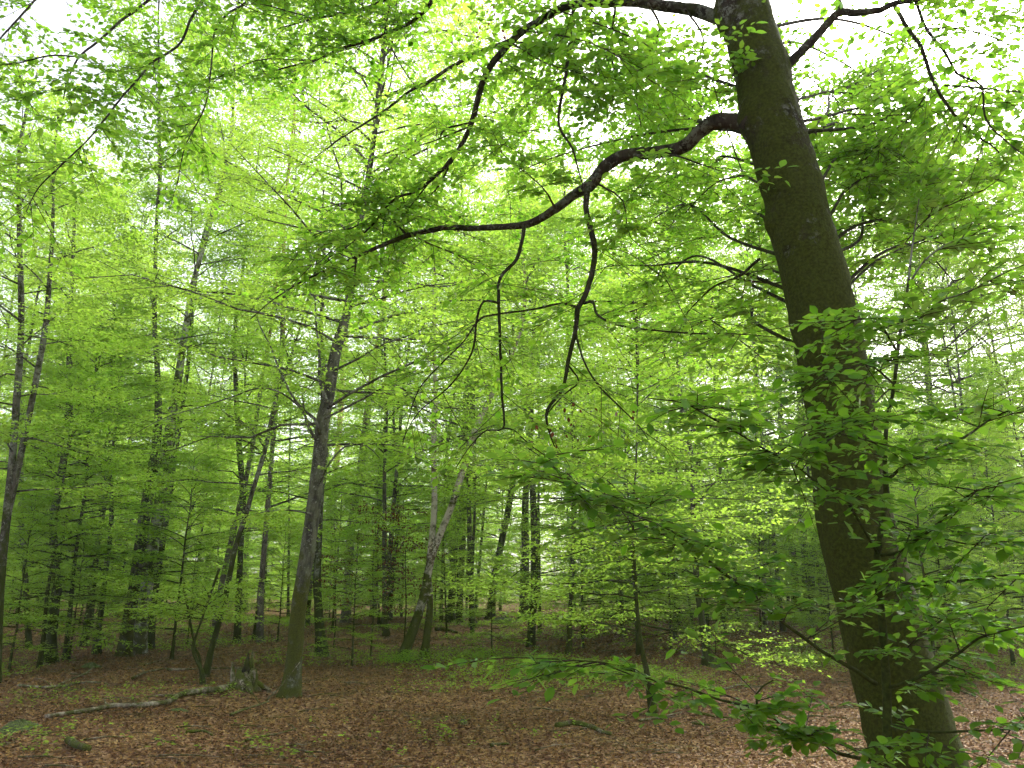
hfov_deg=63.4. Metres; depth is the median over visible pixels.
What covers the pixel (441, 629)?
fallen branch
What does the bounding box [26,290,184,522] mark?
beech tree
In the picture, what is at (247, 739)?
fallen branch
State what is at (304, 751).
fallen branch
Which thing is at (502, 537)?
beech tree
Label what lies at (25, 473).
young beech
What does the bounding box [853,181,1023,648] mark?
beech tree
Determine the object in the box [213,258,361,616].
beech tree
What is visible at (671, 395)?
beech tree
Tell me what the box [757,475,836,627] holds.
young beech
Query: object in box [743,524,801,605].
young beech
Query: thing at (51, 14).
sky
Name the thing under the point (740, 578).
young beech
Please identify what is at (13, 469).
beech tree
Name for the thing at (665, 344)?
beech tree
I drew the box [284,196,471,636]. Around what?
beech tree
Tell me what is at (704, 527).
young beech
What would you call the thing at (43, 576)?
young beech
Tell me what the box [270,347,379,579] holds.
beech tree
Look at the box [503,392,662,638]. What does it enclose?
young beech
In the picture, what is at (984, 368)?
young beech
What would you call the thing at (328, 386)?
beech tree
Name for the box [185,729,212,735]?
fallen branch
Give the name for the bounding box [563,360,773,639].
young beech
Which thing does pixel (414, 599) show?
young beech
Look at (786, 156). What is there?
beech tree
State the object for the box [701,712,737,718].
fallen branch
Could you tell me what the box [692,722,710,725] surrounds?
fallen branch
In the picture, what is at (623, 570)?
young beech
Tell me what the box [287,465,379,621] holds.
young beech
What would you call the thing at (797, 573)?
young beech
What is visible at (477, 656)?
seedling carpet
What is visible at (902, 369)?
beech tree
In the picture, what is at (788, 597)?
beech tree
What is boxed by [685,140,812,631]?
beech tree
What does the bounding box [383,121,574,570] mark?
beech tree
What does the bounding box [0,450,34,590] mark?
young beech
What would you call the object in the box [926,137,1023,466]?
beech tree
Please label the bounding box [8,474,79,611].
young beech
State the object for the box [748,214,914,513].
beech tree
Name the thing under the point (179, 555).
young beech
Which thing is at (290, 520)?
young beech
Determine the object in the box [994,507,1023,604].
young beech
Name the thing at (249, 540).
young beech
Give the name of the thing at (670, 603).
young beech
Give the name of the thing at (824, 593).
beech tree
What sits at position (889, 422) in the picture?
beech tree
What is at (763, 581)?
beech tree
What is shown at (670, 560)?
young beech
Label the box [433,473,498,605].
young beech
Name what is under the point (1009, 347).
beech tree
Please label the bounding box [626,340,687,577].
beech tree
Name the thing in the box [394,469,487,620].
young beech
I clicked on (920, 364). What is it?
beech tree
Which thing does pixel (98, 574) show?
young beech
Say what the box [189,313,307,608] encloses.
beech tree
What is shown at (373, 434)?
beech tree
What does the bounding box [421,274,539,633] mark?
beech tree
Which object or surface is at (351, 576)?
beech sapling
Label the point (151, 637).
tree
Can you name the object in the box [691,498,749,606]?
young beech
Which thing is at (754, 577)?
young beech
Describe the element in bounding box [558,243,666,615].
beech tree
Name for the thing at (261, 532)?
young beech
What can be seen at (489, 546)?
young beech
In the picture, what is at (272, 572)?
young beech
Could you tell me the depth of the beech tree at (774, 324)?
43.51 m
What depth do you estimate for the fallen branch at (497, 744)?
9.33 m
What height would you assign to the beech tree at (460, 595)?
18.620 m
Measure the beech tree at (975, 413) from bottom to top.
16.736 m
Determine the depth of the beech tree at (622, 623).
30.68 m
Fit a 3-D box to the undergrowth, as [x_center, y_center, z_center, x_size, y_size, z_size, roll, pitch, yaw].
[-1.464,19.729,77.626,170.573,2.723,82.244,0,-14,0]
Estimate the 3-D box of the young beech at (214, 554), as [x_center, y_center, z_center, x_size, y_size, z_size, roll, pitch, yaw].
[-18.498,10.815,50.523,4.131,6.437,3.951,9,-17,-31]
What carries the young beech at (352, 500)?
on the forest floor
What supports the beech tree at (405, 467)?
on the forest floor
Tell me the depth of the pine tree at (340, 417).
59.74 m
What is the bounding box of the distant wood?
[0,375,1022,597]
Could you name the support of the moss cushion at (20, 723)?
on the forest floor
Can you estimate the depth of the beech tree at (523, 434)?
49.68 m
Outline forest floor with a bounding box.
[0,597,1023,767]
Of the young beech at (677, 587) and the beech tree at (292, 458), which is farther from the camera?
the beech tree at (292, 458)
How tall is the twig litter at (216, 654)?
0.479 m
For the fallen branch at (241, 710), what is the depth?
11.98 m
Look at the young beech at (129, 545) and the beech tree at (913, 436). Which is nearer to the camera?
the young beech at (129, 545)
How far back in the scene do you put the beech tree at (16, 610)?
46.80 m
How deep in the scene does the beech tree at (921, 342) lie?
42.16 m
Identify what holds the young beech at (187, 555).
on the forest floor
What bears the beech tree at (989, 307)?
on the forest floor
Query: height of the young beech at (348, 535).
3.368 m
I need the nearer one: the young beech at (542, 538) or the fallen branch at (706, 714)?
the fallen branch at (706, 714)
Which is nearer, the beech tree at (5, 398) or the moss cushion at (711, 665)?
the moss cushion at (711, 665)
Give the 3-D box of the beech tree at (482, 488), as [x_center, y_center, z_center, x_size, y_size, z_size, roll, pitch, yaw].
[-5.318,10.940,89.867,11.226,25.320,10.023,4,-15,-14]
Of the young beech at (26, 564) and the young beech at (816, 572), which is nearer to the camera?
the young beech at (26, 564)
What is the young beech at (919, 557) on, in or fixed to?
on the forest floor
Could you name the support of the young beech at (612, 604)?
on the forest floor
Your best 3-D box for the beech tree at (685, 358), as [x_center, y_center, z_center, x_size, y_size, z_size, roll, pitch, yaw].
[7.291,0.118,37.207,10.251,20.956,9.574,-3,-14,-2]
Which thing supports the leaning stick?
on the forest floor
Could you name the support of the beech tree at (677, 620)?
on the forest floor
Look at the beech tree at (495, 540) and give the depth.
45.72 m
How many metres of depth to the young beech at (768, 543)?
33.99 m
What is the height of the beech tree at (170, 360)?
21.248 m
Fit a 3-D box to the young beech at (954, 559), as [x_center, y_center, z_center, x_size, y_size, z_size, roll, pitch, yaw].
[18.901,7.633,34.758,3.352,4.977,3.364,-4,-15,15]
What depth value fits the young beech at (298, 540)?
72.95 m
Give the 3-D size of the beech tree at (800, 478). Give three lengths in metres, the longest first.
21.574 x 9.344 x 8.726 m
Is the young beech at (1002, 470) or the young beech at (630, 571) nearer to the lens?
the young beech at (1002, 470)
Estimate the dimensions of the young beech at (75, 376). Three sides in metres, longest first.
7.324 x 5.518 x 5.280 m
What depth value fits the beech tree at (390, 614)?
37.33 m
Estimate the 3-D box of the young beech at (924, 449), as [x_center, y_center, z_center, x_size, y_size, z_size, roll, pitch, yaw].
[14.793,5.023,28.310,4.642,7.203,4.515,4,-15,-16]
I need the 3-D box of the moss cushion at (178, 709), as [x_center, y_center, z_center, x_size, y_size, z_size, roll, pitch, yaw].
[-4.633,4.536,11.519,0.400,0.078,0.322,8,-17,-30]
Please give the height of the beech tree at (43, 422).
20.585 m
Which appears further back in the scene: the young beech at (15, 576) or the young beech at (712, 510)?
the young beech at (712, 510)
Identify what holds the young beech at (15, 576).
on the forest floor
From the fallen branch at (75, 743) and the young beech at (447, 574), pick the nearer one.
the fallen branch at (75, 743)
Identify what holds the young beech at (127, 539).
on the forest floor
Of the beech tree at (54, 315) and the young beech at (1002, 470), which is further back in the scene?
the beech tree at (54, 315)
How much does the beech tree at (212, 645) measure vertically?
11.486 m
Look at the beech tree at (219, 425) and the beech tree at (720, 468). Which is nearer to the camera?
the beech tree at (720, 468)
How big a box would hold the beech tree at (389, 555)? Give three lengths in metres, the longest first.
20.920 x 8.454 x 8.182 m
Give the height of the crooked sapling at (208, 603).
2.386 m
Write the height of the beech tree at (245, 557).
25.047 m
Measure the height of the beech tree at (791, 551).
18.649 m
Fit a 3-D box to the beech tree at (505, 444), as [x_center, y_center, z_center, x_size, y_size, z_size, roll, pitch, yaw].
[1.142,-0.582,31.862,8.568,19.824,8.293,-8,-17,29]
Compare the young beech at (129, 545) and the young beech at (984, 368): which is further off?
the young beech at (129, 545)
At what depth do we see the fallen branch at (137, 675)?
17.49 m
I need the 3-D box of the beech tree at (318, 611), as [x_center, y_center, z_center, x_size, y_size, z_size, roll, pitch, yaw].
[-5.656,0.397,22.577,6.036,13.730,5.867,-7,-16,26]
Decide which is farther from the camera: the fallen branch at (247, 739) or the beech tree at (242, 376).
the beech tree at (242, 376)
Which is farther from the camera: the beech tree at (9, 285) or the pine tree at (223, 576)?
the beech tree at (9, 285)
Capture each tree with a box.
[0,0,1023,767]
[0,41,196,682]
[0,115,101,479]
[0,139,222,624]
[0,147,205,663]
[0,157,247,646]
[0,175,153,613]
[0,207,43,523]
[0,207,111,518]
[0,223,162,499]
[0,229,131,615]
[0,270,107,647]
[0,364,13,452]
[4,0,628,698]
[4,301,117,562]
[5,10,333,654]
[7,294,199,654]
[13,0,288,656]
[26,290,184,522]
[42,235,184,612]
[45,231,221,610]
[68,340,163,604]
[94,116,289,648]
[113,190,389,676]
[127,14,413,638]
[127,165,309,613]
[127,296,233,610]
[129,184,337,642]
[137,363,198,578]
[164,302,266,611]
[169,305,274,612]
[173,285,291,599]
[179,182,428,656]
[185,264,329,611]
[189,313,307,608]
[203,380,275,601]
[209,103,295,640]
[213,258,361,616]
[230,84,431,625]
[233,356,312,602]
[251,330,373,546]
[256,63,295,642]
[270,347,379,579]
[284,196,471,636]
[284,443,339,545]
[307,0,576,627]
[319,130,562,659]
[322,340,346,610]
[324,155,490,627]
[326,346,421,598]
[330,307,466,620]
[331,295,427,616]
[338,399,410,560]
[340,133,392,622]
[341,203,530,622]
[369,420,423,596]
[374,163,622,661]
[378,234,506,562]
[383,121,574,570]
[388,231,526,621]
[408,267,560,611]
[409,311,494,621]
[411,250,843,713]
[413,185,629,646]
[413,217,574,619]
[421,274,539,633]
[421,309,518,615]
[425,153,707,654]
[427,130,629,632]
[428,158,608,620]
[430,379,503,583]
[466,421,541,600]
[476,259,593,594]
[476,333,545,610]
[481,426,529,598]
[501,87,816,666]
[509,151,716,636]
[512,364,611,571]
[514,334,638,612]
[543,355,638,606]
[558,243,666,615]
[585,276,678,610]
[586,164,743,622]
[593,174,779,530]
[609,224,739,559]
[616,166,799,635]
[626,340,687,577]
[640,238,782,630]
[650,244,793,611]
[662,295,804,622]
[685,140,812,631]
[704,233,887,621]
[706,210,890,606]
[708,318,803,608]
[710,183,917,626]
[710,244,810,625]
[719,139,911,501]
[719,196,924,618]
[722,194,889,622]
[732,245,893,619]
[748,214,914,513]
[767,293,911,497]
[773,146,968,530]
[789,342,916,574]
[843,196,1022,608]
[852,125,1021,598]
[853,132,1023,638]
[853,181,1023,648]
[855,187,1023,611]
[858,240,1023,485]
[876,372,930,601]
[877,277,997,562]
[886,122,1023,563]
[891,241,1021,542]
[895,388,934,575]
[900,139,1023,479]
[922,335,1023,610]
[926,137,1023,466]
[953,163,1023,516]
[962,140,1023,441]
[1000,296,1023,489]
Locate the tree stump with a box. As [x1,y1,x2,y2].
[228,651,271,694]
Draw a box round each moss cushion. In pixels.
[0,719,42,734]
[79,662,100,668]
[171,708,188,711]
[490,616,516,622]
[708,658,725,668]
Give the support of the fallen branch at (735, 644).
on the forest floor
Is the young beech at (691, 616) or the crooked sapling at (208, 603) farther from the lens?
the young beech at (691, 616)
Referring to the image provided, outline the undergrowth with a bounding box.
[8,583,1020,618]
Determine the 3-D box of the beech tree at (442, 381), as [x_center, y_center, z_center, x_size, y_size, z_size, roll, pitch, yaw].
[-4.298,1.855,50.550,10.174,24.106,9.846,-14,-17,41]
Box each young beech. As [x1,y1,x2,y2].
[0,295,201,659]
[0,357,187,667]
[0,362,144,640]
[0,418,50,583]
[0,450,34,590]
[0,450,48,605]
[0,485,21,611]
[0,487,99,670]
[5,523,44,621]
[7,421,134,591]
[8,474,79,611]
[12,516,77,610]
[28,514,132,659]
[39,504,129,628]
[60,457,171,617]
[73,370,253,624]
[79,445,184,616]
[81,451,205,614]
[83,444,264,659]
[86,518,132,601]
[114,462,208,611]
[116,495,195,586]
[156,529,229,643]
[157,450,257,616]
[162,452,270,611]
[162,472,209,604]
[172,441,263,585]
[187,512,236,603]
[189,467,258,587]
[202,530,237,601]
[209,478,287,602]
[213,522,256,608]
[219,478,312,602]
[228,509,293,610]
[233,517,327,640]
[246,517,297,609]
[251,463,322,605]
[255,502,299,591]
[271,478,353,613]
[273,494,337,602]
[274,506,335,605]
[278,476,381,629]
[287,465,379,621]
[305,522,408,665]
[311,512,360,617]
[312,448,436,623]
[322,439,428,593]
[324,485,381,605]
[336,461,449,616]
[344,449,439,610]
[354,532,396,604]
[378,540,415,612]
[379,504,421,610]
[393,534,439,611]
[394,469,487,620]
[397,496,448,597]
[398,506,488,636]
[407,476,463,591]
[408,478,507,624]
[418,511,481,610]
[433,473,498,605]
[433,473,513,600]
[455,541,531,656]
[456,491,515,607]
[496,526,544,605]
[500,521,552,607]
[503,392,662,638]
[529,502,565,602]
[537,514,626,647]
[541,383,749,654]
[543,476,622,597]
[551,490,639,633]
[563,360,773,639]
[567,492,623,612]
[577,490,659,620]
[588,509,643,611]
[594,524,656,602]
[599,518,660,604]
[608,480,727,649]
[614,534,664,612]
[618,487,696,621]
[625,437,765,628]
[626,473,709,598]
[648,510,710,612]
[650,444,770,599]
[650,481,765,641]
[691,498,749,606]
[703,506,757,610]
[705,433,815,617]
[711,472,808,632]
[734,475,802,597]
[741,512,806,624]
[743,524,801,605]
[749,476,815,609]
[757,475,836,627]
[759,481,836,643]
[779,520,840,651]
[789,508,833,611]
[806,528,833,603]
[819,406,1023,659]
[887,430,1008,632]
[890,450,1023,669]
[890,482,942,576]
[893,512,937,597]
[894,505,949,606]
[918,415,1023,666]
[923,496,1002,602]
[927,511,983,611]
[929,345,1023,624]
[935,457,1023,621]
[959,452,1020,594]
[976,489,1023,626]
[977,479,1023,610]
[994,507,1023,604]
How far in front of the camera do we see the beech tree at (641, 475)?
12.24 m
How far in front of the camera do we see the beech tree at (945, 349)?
28.43 m
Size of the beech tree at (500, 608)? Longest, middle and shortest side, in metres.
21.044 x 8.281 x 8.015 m
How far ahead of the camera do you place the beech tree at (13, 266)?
30.42 m
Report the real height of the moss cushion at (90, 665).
0.135 m
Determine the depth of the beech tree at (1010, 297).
42.24 m
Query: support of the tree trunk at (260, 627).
on the forest floor
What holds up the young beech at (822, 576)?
on the forest floor
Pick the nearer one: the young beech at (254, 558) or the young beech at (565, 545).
the young beech at (254, 558)
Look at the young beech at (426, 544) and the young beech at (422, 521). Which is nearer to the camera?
the young beech at (426, 544)
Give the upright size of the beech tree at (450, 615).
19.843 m
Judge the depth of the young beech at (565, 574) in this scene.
24.10 m
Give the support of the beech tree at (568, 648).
on the forest floor
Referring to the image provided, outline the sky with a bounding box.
[0,0,1023,596]
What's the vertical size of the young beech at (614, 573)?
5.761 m
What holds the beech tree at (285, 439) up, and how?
on the forest floor
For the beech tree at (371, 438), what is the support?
on the forest floor
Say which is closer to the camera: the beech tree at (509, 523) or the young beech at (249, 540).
the young beech at (249, 540)
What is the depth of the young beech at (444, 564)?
28.60 m
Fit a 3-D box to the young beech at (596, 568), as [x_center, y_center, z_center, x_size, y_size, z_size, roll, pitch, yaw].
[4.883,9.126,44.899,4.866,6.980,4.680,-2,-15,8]
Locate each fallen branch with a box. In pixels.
[18,666,107,688]
[45,683,229,718]
[58,681,109,687]
[64,736,91,751]
[125,666,166,679]
[166,667,242,670]
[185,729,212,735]
[229,689,268,715]
[245,728,296,740]
[292,748,315,757]
[434,627,457,632]
[490,742,508,746]
[554,720,611,735]
[638,711,681,721]
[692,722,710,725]
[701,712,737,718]
[723,674,757,689]
[724,641,782,645]
[782,715,846,718]
[945,688,975,696]
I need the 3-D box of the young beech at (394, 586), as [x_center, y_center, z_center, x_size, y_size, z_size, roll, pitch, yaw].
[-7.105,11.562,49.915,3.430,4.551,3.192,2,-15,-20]
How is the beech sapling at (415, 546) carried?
on the forest floor
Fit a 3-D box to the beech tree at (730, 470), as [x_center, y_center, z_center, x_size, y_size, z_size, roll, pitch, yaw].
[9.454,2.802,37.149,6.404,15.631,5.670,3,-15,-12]
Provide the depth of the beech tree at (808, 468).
33.82 m
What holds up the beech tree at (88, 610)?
on the forest floor
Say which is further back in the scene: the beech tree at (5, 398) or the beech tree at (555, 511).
the beech tree at (5, 398)
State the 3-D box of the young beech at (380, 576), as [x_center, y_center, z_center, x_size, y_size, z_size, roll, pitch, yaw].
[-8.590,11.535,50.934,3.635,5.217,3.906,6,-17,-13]
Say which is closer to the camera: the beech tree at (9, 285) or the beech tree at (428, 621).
the beech tree at (428, 621)
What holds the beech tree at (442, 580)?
on the forest floor
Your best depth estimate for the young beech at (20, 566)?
26.56 m
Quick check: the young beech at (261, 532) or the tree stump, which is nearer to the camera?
the tree stump
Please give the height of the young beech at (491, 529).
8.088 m
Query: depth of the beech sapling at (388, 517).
21.56 m
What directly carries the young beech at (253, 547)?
on the forest floor
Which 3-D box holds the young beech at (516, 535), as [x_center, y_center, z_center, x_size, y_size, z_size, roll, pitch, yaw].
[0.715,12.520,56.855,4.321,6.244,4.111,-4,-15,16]
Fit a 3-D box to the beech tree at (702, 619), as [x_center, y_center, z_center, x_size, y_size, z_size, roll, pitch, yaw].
[4.239,-0.572,21.210,9.252,15.041,7.643,0,-14,0]
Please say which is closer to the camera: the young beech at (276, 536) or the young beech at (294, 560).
the young beech at (276, 536)
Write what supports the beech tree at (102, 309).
on the forest floor
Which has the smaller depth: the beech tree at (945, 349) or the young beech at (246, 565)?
the beech tree at (945, 349)
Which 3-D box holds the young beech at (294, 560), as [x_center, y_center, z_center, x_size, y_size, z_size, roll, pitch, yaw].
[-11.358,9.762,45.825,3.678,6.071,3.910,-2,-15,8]
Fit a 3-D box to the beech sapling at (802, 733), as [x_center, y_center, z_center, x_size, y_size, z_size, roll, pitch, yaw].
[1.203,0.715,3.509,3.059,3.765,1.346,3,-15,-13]
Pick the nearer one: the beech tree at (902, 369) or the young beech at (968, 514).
the young beech at (968, 514)
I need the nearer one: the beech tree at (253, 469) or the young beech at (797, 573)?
the young beech at (797, 573)
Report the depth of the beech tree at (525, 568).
39.31 m
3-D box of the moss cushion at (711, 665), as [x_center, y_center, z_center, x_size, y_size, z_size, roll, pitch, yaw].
[4.664,6.318,18.783,0.507,0.227,0.635,0,-14,0]
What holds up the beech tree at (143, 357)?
on the forest floor
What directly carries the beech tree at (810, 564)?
on the forest floor
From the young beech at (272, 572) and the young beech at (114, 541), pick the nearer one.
the young beech at (114, 541)
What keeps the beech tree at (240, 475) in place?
on the forest floor
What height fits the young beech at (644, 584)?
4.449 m
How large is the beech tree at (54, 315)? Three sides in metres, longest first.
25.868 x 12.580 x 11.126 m
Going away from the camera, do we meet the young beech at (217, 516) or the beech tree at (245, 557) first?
the young beech at (217, 516)
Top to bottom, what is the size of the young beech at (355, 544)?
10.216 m
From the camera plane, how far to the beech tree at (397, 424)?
84.73 m
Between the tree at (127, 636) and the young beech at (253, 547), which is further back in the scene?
the young beech at (253, 547)
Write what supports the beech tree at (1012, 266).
on the forest floor
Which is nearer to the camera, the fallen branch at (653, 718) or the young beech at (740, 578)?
the fallen branch at (653, 718)
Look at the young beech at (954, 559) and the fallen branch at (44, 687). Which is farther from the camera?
the young beech at (954, 559)
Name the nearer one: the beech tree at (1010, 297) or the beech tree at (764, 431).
the beech tree at (1010, 297)
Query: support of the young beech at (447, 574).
on the forest floor
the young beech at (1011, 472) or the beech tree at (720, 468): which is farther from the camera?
the beech tree at (720, 468)
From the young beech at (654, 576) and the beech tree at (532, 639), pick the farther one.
the young beech at (654, 576)
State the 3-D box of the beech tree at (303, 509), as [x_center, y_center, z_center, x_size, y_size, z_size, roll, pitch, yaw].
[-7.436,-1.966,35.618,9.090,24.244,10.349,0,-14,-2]
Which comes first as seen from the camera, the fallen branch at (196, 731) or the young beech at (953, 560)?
the fallen branch at (196, 731)
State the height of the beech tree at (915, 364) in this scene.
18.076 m
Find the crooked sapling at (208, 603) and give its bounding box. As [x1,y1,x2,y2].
[113,568,291,684]
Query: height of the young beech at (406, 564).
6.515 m
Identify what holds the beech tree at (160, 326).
on the forest floor
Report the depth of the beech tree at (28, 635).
26.38 m
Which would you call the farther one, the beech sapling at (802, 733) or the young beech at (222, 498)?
the young beech at (222, 498)
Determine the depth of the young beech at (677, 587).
38.53 m
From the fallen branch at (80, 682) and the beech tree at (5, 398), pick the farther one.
the beech tree at (5, 398)
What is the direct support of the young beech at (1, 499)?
on the forest floor
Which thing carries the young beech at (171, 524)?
on the forest floor
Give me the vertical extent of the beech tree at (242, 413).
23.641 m
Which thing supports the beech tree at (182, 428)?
on the forest floor
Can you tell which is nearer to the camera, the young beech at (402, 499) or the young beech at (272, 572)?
the young beech at (402, 499)
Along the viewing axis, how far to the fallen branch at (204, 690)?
12.02 m
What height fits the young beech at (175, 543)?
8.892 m
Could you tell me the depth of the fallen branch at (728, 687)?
15.55 m
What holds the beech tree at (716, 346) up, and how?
on the forest floor
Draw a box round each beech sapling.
[306,553,368,647]
[314,499,433,656]
[356,499,448,637]
[420,199,1023,767]
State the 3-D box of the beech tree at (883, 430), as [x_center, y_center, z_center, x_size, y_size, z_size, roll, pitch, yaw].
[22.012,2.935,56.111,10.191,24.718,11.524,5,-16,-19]
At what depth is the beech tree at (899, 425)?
80.23 m
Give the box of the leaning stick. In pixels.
[265,662,299,700]
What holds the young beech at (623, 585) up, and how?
on the forest floor
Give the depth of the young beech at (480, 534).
34.48 m
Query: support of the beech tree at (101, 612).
on the forest floor
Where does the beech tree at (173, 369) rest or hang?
on the forest floor
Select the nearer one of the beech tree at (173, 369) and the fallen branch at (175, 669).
the fallen branch at (175, 669)
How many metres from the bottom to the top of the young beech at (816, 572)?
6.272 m
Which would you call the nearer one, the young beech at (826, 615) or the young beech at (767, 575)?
the young beech at (826, 615)
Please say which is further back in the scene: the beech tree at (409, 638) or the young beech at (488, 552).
the young beech at (488, 552)
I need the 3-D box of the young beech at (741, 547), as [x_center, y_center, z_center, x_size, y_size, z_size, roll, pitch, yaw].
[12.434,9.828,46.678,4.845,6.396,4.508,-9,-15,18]
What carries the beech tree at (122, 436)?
on the forest floor
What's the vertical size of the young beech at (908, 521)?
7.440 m
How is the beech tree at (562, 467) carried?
on the forest floor
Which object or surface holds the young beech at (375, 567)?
on the forest floor
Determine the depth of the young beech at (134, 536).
38.13 m
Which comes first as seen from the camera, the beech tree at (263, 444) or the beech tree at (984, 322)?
the beech tree at (984, 322)
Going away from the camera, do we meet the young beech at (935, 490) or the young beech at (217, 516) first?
the young beech at (935, 490)
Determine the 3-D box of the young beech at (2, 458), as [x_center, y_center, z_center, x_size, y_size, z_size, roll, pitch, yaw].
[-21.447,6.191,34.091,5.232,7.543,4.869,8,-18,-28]
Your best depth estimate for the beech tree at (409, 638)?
21.99 m
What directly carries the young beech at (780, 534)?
on the forest floor
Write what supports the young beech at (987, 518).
on the forest floor
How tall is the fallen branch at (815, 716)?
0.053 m
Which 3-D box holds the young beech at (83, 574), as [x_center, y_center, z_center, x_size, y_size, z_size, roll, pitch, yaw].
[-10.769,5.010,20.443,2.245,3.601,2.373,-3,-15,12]
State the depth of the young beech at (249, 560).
65.00 m
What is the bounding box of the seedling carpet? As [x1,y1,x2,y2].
[0,611,1023,767]
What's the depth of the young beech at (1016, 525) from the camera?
23.75 m
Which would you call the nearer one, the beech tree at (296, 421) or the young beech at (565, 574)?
the young beech at (565, 574)
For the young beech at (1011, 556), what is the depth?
32.84 m
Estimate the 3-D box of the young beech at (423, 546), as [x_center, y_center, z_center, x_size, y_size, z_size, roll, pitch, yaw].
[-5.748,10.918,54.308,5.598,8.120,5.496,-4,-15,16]
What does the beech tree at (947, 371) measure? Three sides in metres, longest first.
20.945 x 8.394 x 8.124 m
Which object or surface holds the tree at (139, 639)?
on the forest floor
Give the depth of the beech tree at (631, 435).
60.64 m
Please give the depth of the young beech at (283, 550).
81.14 m
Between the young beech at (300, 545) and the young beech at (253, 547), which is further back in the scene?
the young beech at (253, 547)
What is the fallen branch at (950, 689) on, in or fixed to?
on the forest floor
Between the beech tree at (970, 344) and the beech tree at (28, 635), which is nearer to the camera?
the beech tree at (28, 635)
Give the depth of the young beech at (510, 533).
43.99 m
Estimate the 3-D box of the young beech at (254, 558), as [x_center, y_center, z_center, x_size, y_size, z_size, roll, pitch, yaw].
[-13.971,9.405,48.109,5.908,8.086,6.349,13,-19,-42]
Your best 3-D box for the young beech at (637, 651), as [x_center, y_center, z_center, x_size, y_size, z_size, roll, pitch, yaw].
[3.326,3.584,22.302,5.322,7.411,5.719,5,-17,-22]
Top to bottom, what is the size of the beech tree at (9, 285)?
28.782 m
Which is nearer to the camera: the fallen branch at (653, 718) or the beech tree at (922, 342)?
the fallen branch at (653, 718)
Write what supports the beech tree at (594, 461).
on the forest floor
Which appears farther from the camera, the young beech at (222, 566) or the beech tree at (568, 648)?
the young beech at (222, 566)
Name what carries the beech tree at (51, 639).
on the forest floor
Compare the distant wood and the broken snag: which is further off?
the distant wood
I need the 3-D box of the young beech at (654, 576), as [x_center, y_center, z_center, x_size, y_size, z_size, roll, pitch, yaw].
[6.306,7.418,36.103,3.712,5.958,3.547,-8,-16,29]
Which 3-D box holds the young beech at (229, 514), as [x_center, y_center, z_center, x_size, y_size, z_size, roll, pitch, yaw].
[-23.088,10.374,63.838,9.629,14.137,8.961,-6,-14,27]
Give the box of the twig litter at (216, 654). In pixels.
[0,632,1022,767]
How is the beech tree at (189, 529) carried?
on the forest floor
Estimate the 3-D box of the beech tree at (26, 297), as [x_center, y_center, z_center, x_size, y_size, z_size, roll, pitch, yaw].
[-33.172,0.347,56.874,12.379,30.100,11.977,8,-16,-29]
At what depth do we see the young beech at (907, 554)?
39.92 m
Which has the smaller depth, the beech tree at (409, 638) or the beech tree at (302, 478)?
the beech tree at (409, 638)
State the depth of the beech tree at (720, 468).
32.77 m
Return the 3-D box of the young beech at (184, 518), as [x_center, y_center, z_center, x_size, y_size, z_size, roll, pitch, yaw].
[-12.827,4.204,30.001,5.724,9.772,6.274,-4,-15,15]
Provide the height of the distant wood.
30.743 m
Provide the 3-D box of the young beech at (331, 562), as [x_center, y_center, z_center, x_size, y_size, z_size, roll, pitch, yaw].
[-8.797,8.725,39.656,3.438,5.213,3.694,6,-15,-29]
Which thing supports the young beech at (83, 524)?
on the forest floor
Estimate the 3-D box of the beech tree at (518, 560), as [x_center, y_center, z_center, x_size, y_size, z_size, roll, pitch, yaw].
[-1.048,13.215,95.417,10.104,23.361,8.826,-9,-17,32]
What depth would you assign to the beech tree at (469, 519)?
34.14 m
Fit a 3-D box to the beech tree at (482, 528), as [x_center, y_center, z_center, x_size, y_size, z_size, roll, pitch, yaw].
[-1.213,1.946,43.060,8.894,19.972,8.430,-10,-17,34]
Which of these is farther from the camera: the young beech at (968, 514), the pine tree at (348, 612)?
the pine tree at (348, 612)
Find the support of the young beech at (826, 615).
on the forest floor
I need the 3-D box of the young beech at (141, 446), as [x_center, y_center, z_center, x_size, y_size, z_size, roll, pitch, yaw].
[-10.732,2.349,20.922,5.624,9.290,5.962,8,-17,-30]
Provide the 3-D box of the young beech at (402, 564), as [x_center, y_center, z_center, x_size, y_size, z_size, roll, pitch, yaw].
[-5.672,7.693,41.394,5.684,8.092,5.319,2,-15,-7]
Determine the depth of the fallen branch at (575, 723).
10.57 m
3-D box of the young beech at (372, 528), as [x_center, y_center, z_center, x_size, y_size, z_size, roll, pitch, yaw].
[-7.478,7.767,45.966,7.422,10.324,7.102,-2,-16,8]

